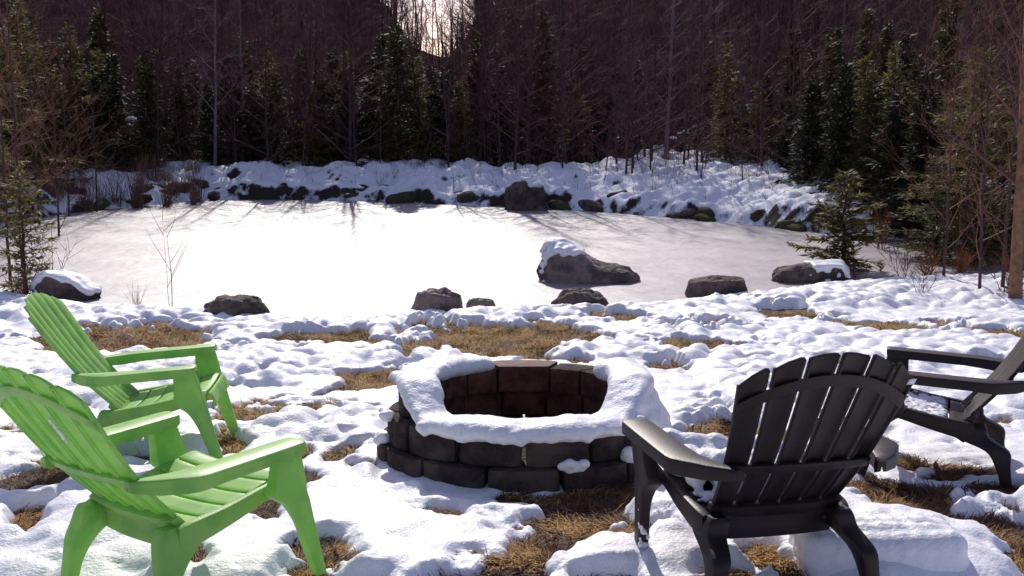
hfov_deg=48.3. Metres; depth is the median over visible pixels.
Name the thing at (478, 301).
rock
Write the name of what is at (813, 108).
bare sapling
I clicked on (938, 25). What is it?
bare sapling
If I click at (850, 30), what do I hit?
bare tree
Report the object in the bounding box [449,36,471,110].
bare sapling
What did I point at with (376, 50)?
young conifer
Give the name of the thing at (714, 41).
bare tree
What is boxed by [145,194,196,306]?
bare sapling
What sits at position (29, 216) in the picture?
stone
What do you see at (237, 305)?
rock
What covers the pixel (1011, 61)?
bare sapling
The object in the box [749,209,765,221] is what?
stone
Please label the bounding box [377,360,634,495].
fire pit
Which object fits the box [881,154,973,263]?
evergreen tree
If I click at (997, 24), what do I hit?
bare tree
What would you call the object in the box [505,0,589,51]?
bare tree
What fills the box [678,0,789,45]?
bare tree
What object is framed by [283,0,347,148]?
bare sapling
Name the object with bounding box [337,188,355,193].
stone
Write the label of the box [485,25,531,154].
bare sapling
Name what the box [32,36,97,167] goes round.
young conifer
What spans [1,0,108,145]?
bare sapling
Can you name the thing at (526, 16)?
bare tree
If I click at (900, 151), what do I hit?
young conifer
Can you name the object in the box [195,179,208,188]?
stone
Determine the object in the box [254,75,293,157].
young conifer
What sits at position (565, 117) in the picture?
bare sapling
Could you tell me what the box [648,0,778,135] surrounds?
bare tree
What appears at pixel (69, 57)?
young conifer
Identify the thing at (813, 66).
young conifer
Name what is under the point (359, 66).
bare sapling
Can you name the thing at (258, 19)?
bare tree
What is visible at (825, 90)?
bare sapling
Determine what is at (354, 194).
stone
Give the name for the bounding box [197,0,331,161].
bare tree
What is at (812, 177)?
inlet bush
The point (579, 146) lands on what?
young conifer
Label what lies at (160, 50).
bare tree
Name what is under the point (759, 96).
bare sapling
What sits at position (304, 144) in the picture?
bare sapling
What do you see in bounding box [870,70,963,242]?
young conifer
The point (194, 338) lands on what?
dry grass
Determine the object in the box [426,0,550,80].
bare tree
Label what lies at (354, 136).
bare sapling
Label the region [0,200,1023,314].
frozen pond
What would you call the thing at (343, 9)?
bare tree
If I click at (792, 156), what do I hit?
young conifer
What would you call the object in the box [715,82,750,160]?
bare sapling
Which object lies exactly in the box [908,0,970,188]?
young conifer
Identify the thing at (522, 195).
boulder
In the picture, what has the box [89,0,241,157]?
bare tree
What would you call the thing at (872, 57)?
young conifer
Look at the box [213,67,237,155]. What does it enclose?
bare sapling
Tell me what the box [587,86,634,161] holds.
young conifer
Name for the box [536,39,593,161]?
bare sapling
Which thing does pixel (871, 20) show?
bare tree
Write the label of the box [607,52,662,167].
bare sapling
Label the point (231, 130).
bare sapling
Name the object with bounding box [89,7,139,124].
bare sapling
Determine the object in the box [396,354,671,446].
snow
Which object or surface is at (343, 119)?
young conifer
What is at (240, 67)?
bare tree
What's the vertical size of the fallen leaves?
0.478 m
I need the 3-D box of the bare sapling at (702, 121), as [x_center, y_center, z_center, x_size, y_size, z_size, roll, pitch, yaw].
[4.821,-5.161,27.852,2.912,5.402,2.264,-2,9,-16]
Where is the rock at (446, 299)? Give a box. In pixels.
[411,287,462,311]
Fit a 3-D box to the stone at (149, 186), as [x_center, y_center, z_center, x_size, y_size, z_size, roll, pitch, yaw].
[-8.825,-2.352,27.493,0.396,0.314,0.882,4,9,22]
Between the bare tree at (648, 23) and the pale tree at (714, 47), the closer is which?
the pale tree at (714, 47)
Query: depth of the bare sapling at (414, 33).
34.29 m
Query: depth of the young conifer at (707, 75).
35.35 m
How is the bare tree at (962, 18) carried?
on the hillside
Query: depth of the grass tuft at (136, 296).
12.74 m
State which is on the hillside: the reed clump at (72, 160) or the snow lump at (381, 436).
the reed clump at (72, 160)
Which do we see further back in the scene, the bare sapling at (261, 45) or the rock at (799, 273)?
the bare sapling at (261, 45)
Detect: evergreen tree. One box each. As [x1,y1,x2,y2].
[861,88,1011,240]
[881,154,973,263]
[884,79,1018,259]
[890,43,1023,274]
[958,83,1019,240]
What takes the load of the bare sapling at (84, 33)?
on the hillside
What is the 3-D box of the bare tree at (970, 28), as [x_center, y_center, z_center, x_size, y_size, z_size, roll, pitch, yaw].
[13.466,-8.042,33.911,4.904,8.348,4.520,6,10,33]
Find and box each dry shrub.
[867,198,894,249]
[908,240,943,275]
[927,241,985,273]
[958,225,1023,291]
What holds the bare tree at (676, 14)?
on the hillside
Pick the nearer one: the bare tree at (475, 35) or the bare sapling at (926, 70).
the bare sapling at (926, 70)
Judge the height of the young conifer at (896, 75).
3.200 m
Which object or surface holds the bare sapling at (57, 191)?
on the hillside
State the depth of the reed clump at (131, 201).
26.18 m
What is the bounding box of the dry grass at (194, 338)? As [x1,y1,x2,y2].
[0,309,1023,469]
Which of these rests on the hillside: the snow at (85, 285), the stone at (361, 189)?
the stone at (361, 189)
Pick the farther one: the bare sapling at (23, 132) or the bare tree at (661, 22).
the bare tree at (661, 22)
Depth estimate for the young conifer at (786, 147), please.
27.22 m
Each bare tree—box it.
[0,0,66,50]
[0,0,74,81]
[0,0,75,52]
[0,0,81,72]
[0,0,100,47]
[36,0,170,90]
[49,0,184,121]
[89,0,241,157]
[94,0,246,141]
[112,0,262,86]
[163,0,316,161]
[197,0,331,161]
[200,0,279,68]
[211,0,291,49]
[232,0,335,70]
[236,0,341,159]
[246,0,347,158]
[247,0,457,161]
[271,0,402,148]
[294,0,399,75]
[334,0,443,100]
[339,0,432,65]
[356,0,413,53]
[383,0,536,159]
[405,0,559,161]
[424,0,595,119]
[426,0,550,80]
[433,0,527,41]
[445,0,506,111]
[452,0,577,153]
[470,0,591,163]
[490,0,652,139]
[492,0,567,40]
[503,0,650,161]
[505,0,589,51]
[521,0,634,161]
[523,0,591,60]
[536,0,675,158]
[565,0,692,152]
[580,0,689,45]
[585,0,749,150]
[589,0,684,59]
[616,0,686,78]
[631,1,689,64]
[645,0,746,121]
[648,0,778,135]
[650,0,777,102]
[658,0,776,89]
[661,0,766,142]
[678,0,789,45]
[723,0,821,83]
[752,0,883,55]
[757,0,842,64]
[780,0,909,75]
[803,0,878,84]
[807,0,904,78]
[814,0,922,58]
[816,0,963,58]
[820,0,930,73]
[821,0,901,51]
[840,0,902,70]
[862,0,1013,91]
[895,0,1014,119]
[897,0,1005,60]
[919,0,1000,78]
[924,0,1023,150]
[961,0,1023,87]
[978,1,1023,69]
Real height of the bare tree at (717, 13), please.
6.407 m
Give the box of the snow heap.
[663,428,800,501]
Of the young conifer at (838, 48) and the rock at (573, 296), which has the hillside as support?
the young conifer at (838, 48)
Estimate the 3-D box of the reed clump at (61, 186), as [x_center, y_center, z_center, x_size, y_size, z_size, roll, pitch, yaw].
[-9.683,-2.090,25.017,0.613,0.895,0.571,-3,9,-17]
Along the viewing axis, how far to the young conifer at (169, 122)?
33.41 m
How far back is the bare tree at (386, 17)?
51.32 m
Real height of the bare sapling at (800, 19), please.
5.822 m
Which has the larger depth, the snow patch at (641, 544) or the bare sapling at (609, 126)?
the bare sapling at (609, 126)
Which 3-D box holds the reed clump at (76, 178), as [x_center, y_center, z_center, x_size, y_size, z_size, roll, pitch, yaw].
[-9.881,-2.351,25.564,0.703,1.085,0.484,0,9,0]
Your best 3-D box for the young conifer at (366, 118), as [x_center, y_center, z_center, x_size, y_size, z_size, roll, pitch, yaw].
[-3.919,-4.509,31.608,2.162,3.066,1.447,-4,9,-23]
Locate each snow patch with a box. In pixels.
[48,418,68,442]
[638,509,649,547]
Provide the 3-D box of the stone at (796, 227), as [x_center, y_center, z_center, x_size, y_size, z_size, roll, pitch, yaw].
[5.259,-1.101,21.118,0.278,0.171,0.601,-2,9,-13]
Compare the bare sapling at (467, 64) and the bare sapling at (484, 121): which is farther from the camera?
the bare sapling at (467, 64)
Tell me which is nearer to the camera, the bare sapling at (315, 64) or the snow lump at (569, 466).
the snow lump at (569, 466)
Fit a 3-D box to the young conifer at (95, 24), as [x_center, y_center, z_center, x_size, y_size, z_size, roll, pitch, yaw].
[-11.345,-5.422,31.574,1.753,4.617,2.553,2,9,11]
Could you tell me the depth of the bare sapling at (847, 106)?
21.96 m
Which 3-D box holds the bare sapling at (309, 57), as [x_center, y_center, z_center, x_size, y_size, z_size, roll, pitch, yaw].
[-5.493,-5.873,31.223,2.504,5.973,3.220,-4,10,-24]
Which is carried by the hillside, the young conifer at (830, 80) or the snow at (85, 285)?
the young conifer at (830, 80)
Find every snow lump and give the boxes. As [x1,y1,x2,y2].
[373,430,388,445]
[378,406,394,421]
[557,459,589,473]
[620,446,632,462]
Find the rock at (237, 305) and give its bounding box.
[203,294,269,315]
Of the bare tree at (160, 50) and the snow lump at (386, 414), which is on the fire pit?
the snow lump at (386, 414)
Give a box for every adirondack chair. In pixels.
[0,365,326,575]
[23,293,237,458]
[622,352,916,575]
[857,334,1023,490]
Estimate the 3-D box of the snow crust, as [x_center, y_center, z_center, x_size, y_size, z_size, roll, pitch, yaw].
[2.048,0.581,5.707,0.249,0.084,0.530,3,9,20]
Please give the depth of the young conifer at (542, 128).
30.92 m
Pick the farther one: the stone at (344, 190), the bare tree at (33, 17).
the bare tree at (33, 17)
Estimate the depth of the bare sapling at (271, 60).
34.22 m
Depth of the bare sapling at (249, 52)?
35.54 m
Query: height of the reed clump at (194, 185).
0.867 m
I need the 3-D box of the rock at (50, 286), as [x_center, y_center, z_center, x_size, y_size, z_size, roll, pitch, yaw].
[-5.202,0.108,13.333,0.793,0.572,0.456,0,9,0]
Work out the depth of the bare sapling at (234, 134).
31.15 m
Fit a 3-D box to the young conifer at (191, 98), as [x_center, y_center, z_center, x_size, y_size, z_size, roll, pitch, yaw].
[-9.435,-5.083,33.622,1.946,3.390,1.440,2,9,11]
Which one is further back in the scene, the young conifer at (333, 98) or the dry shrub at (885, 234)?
the young conifer at (333, 98)
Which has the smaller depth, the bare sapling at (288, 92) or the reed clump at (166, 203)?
the reed clump at (166, 203)
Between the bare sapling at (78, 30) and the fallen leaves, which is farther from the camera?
the bare sapling at (78, 30)
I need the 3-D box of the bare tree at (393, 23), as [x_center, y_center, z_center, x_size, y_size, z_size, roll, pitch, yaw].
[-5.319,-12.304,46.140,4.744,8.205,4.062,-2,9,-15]
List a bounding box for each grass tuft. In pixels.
[3,269,36,294]
[127,286,144,304]
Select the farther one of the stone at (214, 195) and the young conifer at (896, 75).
the stone at (214, 195)
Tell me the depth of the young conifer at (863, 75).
23.55 m
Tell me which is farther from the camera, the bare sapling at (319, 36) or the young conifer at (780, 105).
the bare sapling at (319, 36)
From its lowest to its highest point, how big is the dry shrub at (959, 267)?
0.615 m
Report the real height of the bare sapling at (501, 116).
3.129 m
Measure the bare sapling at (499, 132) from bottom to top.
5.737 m
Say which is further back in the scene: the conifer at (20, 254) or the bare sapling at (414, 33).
the bare sapling at (414, 33)
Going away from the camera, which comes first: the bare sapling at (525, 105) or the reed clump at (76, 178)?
the reed clump at (76, 178)
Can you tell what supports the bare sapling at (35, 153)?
on the hillside
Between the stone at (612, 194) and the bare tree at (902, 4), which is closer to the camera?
the stone at (612, 194)
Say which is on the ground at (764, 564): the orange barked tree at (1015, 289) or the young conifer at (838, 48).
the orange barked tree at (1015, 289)
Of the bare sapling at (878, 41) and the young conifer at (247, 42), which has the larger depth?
the young conifer at (247, 42)
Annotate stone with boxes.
[8,212,37,223]
[75,200,93,208]
[91,199,109,210]
[141,183,154,192]
[141,194,152,203]
[166,182,191,192]
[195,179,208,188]
[207,190,219,199]
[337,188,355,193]
[343,192,358,197]
[353,188,366,191]
[385,191,417,203]
[457,191,475,202]
[547,200,571,209]
[578,199,603,211]
[606,190,626,197]
[670,211,683,218]
[681,208,694,216]
[694,213,716,221]
[697,207,714,216]
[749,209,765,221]
[775,219,801,228]
[785,224,805,231]
[851,225,865,231]
[1005,549,1019,560]
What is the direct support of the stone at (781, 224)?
on the hillside
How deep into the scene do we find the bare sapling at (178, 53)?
32.18 m
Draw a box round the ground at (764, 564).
[0,268,1023,575]
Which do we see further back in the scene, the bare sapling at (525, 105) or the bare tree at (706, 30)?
the bare tree at (706, 30)
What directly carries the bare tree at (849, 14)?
on the hillside
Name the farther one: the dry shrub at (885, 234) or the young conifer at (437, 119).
the young conifer at (437, 119)
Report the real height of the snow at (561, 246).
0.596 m
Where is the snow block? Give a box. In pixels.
[788,513,969,575]
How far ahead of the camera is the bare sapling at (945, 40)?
23.44 m
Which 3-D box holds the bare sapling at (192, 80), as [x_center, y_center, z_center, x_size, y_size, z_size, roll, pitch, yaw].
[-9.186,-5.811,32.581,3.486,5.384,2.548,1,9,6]
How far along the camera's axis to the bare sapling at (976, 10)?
27.74 m
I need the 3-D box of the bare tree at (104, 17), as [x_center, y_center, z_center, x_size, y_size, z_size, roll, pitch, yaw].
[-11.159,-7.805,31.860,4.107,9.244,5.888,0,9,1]
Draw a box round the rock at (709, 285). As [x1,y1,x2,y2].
[685,275,747,297]
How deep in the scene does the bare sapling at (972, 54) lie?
22.28 m
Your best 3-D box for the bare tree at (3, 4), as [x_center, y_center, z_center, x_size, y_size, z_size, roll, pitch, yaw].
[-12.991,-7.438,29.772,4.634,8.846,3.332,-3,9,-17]
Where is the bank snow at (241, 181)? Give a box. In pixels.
[0,102,1012,244]
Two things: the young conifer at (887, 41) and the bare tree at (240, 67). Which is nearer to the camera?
the young conifer at (887, 41)
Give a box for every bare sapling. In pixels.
[0,0,53,197]
[0,0,94,266]
[0,1,107,224]
[0,5,92,282]
[0,25,78,208]
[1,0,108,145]
[1,18,108,235]
[16,25,130,215]
[32,59,73,169]
[50,1,127,102]
[50,55,139,211]
[55,1,133,102]
[58,0,133,120]
[60,1,151,157]
[60,5,131,130]
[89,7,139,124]
[117,72,137,143]
[125,0,208,155]
[126,4,219,160]
[128,0,247,150]
[128,3,198,163]
[131,0,217,124]
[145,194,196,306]
[185,0,265,162]
[188,14,271,162]
[189,28,243,162]
[196,7,257,161]
[200,0,241,147]
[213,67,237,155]
[228,14,264,88]
[239,26,271,89]
[240,13,327,160]
[245,8,287,94]
[247,14,303,135]
[259,5,330,153]
[268,0,362,164]
[275,38,321,158]
[276,35,329,165]
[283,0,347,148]
[287,5,340,105]
[312,6,395,165]
[320,1,402,162]
[325,9,423,156]
[326,0,406,129]
[343,0,439,111]
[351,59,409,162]
[387,0,449,131]
[391,0,506,164]
[391,12,444,160]
[393,1,476,167]
[406,0,485,137]
[427,1,500,160]
[435,62,481,157]
[436,12,479,155]
[439,0,544,166]
[442,2,516,162]
[449,0,610,169]
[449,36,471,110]
[450,43,507,161]
[454,11,488,144]
[464,0,574,163]
[465,86,501,162]
[467,70,506,163]
[480,0,622,163]
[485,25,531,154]
[487,68,520,155]
[491,4,534,115]
[503,53,558,163]
[505,58,557,155]
[509,85,532,164]
[516,29,602,167]
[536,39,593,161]
[550,8,617,159]
[552,69,577,160]
[553,10,619,139]
[564,0,672,163]
[581,0,684,173]
[589,0,733,160]
[589,72,628,168]
[592,21,678,173]
[601,0,681,156]
[605,32,679,169]
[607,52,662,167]
[611,50,668,158]
[651,0,748,163]
[658,13,711,156]
[659,0,755,170]
[664,0,756,162]
[680,0,826,166]
[686,46,738,161]
[686,92,722,178]
[701,13,803,162]
[708,19,783,155]
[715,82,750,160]
[718,67,767,180]
[719,0,861,167]
[736,0,841,168]
[740,46,799,159]
[745,11,813,154]
[774,84,797,146]
[780,36,837,177]
[783,28,832,98]
[788,50,836,159]
[807,44,868,180]
[809,0,894,83]
[830,0,916,132]
[836,1,909,71]
[851,0,991,229]
[852,14,906,103]
[868,0,1016,275]
[888,0,1023,286]
[897,0,970,102]
[899,0,995,140]
[900,0,972,98]
[905,0,1018,258]
[917,0,994,87]
[919,0,1022,288]
[932,0,1012,154]
[934,0,1019,173]
[938,8,1002,155]
[940,0,1020,112]
[961,1,1017,174]
[967,0,1023,162]
[996,7,1022,103]
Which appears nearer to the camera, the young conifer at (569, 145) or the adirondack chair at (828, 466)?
the adirondack chair at (828, 466)
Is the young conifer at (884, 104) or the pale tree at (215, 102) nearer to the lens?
the young conifer at (884, 104)
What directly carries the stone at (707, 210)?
on the bank snow at (241, 181)
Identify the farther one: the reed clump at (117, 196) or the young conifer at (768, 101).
the young conifer at (768, 101)
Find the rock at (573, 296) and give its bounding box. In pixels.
[551,287,608,305]
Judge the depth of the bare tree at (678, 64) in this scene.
33.20 m
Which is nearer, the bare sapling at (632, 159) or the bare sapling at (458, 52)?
the bare sapling at (632, 159)
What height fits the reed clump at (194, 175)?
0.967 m
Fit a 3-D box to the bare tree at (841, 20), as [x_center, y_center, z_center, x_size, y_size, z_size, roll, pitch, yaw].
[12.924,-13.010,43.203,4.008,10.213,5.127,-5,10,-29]
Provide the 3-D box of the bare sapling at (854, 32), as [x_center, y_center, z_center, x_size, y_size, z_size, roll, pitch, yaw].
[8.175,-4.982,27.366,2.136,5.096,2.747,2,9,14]
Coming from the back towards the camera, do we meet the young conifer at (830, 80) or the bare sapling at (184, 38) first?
the bare sapling at (184, 38)
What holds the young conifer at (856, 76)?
on the hillside
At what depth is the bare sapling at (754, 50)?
30.82 m
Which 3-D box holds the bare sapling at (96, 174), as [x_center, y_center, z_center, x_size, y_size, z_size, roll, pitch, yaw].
[-8.987,-3.289,24.945,1.989,3.822,2.106,-4,10,-24]
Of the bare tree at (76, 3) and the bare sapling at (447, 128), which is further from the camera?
the bare tree at (76, 3)
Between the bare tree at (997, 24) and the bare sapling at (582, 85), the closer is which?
the bare sapling at (582, 85)
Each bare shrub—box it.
[0,211,91,273]
[848,262,866,279]
[872,226,930,276]
[902,244,940,291]
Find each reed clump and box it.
[23,149,70,189]
[24,163,63,195]
[25,138,80,173]
[35,172,62,198]
[42,168,70,199]
[55,173,79,200]
[61,152,82,169]
[63,163,82,193]
[69,170,102,211]
[76,167,109,186]
[80,155,108,170]
[91,152,111,171]
[94,149,123,168]
[94,178,117,206]
[97,155,138,206]
[110,162,148,207]
[122,148,148,170]
[127,135,156,166]
[127,172,148,208]
[127,174,157,206]
[129,157,151,184]
[138,153,164,180]
[146,153,163,171]
[146,162,183,198]
[148,165,161,183]
[149,167,178,206]
[150,149,180,179]
[175,150,213,170]
[177,176,188,194]
[181,163,202,184]
[184,182,199,204]
[186,169,204,201]
[186,170,211,202]
[189,155,206,172]
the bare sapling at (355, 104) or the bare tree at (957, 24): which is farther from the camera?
the bare tree at (957, 24)
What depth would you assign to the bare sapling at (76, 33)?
28.71 m
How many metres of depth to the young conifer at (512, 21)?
37.08 m
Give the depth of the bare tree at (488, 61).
32.45 m
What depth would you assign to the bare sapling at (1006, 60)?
23.46 m
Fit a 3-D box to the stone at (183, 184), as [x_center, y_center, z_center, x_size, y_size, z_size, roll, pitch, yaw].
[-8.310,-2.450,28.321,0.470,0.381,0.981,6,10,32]
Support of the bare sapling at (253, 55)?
on the hillside
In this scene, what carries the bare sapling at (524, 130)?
on the hillside
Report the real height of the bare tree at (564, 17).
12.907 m
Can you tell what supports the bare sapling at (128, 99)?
on the hillside
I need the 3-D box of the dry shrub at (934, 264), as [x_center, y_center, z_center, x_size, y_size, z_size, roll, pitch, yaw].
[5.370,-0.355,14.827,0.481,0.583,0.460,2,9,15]
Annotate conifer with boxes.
[0,0,81,176]
[0,24,68,206]
[0,27,51,168]
[0,84,52,223]
[0,164,56,293]
[6,21,54,166]
[17,44,92,190]
[20,20,43,163]
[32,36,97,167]
[45,21,123,170]
[62,47,149,168]
[69,52,125,170]
[83,7,139,159]
[96,53,154,172]
[124,54,173,168]
[133,46,196,160]
[165,58,224,161]
[165,66,201,161]
[185,84,234,165]
[210,56,254,163]
[225,34,260,146]
[228,82,269,163]
[251,50,297,157]
[253,72,305,166]
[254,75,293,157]
[285,50,311,159]
[285,85,335,166]
[299,58,337,162]
[312,49,357,159]
[329,79,370,160]
[330,51,365,161]
[338,69,396,160]
[356,23,435,166]
[358,33,405,159]
[386,55,452,160]
[401,36,428,150]
[404,65,458,159]
[423,61,466,159]
[436,80,483,163]
[457,33,496,161]
[484,3,538,129]
[485,66,523,166]
[497,48,553,158]
[518,7,572,165]
[547,77,595,163]
[557,85,600,162]
[566,47,623,152]
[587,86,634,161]
[621,61,660,146]
[683,28,720,150]
[700,42,748,164]
[700,63,746,161]
[731,71,783,161]
[733,81,784,163]
[769,97,798,169]
[770,26,812,150]
[774,72,835,186]
[782,86,828,174]
[784,168,892,271]
[793,38,845,159]
[795,46,822,97]
[797,26,848,146]
[808,62,864,199]
[823,75,861,175]
[824,52,891,177]
[839,73,897,200]
[849,7,876,132]
[856,83,930,235]
[860,40,918,180]
[861,33,893,113]
[866,18,904,128]
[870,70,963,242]
[876,80,908,151]
[877,54,939,183]
[896,33,919,98]
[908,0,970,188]
[909,29,969,167]
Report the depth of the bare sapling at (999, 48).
24.23 m
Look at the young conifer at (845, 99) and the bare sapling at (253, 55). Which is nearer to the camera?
the young conifer at (845, 99)
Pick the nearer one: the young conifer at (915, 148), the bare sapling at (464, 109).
the young conifer at (915, 148)
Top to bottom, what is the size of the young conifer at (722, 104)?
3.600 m
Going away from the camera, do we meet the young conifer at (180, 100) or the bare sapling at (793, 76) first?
the bare sapling at (793, 76)
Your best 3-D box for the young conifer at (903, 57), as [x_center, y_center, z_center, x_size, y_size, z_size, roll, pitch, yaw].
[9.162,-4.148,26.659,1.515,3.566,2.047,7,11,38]
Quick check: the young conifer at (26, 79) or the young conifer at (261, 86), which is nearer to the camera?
the young conifer at (26, 79)
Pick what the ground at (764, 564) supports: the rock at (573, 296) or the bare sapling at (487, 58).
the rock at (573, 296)
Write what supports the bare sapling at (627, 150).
on the hillside
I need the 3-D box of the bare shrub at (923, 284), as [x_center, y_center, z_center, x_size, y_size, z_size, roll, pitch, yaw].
[4.686,-0.188,13.162,0.615,0.688,0.351,3,9,19]
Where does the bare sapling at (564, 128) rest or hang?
on the hillside
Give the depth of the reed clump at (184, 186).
28.20 m
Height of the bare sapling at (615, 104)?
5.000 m
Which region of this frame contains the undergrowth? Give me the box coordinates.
[30,97,1017,202]
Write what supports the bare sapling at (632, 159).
on the hillside
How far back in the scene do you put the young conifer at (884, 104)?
23.63 m
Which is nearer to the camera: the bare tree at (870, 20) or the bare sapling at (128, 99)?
the bare sapling at (128, 99)
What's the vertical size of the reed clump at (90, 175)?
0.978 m
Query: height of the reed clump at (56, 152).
1.399 m
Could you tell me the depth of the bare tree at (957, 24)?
36.77 m
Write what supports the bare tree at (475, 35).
on the hillside
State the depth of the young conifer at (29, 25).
29.33 m
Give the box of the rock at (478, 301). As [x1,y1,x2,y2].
[466,297,495,307]
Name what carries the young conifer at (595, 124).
on the hillside
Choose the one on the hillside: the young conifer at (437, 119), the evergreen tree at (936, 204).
the young conifer at (437, 119)
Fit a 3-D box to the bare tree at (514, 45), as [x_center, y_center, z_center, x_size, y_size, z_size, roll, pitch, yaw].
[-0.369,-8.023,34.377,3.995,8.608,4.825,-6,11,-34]
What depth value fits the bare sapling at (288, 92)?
30.95 m
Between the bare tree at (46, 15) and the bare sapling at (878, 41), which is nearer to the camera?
the bare sapling at (878, 41)
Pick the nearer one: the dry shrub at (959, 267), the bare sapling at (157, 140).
the dry shrub at (959, 267)
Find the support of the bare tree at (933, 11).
on the hillside
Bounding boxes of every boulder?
[504,180,548,210]
[536,253,639,283]
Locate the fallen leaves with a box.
[4,312,1023,575]
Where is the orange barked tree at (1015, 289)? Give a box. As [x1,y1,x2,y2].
[922,0,1023,298]
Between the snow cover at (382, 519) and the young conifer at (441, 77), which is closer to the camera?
the snow cover at (382, 519)
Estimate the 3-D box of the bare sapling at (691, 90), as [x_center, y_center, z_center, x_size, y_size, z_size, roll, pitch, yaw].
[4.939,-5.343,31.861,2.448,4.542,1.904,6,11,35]
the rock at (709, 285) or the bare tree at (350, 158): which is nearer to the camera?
the rock at (709, 285)
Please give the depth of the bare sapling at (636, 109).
29.15 m
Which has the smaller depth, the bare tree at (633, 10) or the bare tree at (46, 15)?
the bare tree at (46, 15)
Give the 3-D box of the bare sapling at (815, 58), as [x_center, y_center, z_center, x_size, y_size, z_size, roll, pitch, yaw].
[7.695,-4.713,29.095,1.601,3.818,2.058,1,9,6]
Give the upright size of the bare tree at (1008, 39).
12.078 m
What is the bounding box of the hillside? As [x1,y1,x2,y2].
[0,0,1023,245]
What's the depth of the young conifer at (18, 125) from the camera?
20.99 m
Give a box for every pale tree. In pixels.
[146,0,210,155]
[163,0,247,165]
[634,0,705,159]
[678,0,760,116]
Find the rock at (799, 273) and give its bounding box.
[771,263,848,283]
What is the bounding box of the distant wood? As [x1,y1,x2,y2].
[1,0,1012,90]
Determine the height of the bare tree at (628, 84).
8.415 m
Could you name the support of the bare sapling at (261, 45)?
on the hillside
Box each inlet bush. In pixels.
[790,197,819,220]
[795,165,827,186]
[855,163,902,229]
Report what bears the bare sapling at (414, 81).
on the hillside
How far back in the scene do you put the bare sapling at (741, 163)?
24.27 m
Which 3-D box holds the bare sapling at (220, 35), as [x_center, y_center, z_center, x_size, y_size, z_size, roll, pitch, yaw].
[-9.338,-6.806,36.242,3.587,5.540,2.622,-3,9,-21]
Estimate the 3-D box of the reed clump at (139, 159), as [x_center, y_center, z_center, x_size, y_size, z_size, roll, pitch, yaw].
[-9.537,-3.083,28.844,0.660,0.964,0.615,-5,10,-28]
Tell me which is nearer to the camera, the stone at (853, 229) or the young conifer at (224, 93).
the stone at (853, 229)
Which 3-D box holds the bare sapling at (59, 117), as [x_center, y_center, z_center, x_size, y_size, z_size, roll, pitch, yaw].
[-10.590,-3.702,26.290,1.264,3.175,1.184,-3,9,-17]
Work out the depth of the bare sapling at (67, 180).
23.78 m
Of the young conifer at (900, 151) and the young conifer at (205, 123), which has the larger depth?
the young conifer at (205, 123)
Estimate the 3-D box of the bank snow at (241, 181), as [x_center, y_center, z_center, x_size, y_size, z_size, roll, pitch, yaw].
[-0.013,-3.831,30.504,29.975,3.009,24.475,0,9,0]
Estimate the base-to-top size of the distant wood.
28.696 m
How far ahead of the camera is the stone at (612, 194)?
25.23 m
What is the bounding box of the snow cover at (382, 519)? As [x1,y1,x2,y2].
[0,271,1023,575]
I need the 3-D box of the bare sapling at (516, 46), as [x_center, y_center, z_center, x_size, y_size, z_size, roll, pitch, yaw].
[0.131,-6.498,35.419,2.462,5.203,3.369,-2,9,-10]
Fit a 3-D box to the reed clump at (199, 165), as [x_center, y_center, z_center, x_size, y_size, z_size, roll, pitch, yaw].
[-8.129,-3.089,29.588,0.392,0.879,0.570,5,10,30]
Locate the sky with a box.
[392,0,473,56]
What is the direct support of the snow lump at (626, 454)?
on the fire pit
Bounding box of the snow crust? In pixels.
[904,390,947,416]
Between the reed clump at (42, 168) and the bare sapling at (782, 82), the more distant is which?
the bare sapling at (782, 82)
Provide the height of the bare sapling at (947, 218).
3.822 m
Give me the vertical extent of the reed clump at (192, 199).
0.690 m
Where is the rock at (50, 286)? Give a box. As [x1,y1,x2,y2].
[32,277,101,300]
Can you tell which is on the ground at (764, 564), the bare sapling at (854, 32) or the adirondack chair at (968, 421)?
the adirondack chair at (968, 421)
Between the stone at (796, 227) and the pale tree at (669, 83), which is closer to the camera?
the stone at (796, 227)
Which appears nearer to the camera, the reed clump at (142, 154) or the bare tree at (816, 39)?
the reed clump at (142, 154)
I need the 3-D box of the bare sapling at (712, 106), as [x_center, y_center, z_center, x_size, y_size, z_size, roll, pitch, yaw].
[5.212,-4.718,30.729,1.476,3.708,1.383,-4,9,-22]
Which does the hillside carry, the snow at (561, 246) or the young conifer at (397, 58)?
the young conifer at (397, 58)
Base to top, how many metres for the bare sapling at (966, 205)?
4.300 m
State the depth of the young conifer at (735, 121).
31.56 m
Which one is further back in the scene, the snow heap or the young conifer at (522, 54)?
the young conifer at (522, 54)
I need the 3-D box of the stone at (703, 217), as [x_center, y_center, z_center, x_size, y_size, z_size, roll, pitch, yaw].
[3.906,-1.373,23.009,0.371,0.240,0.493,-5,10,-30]
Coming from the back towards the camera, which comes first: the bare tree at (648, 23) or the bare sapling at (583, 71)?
the bare tree at (648, 23)
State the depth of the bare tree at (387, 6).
41.27 m
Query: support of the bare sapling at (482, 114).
on the hillside
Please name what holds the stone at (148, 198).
on the frozen pond
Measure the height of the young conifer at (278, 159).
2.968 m
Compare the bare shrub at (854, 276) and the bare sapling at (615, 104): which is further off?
the bare sapling at (615, 104)

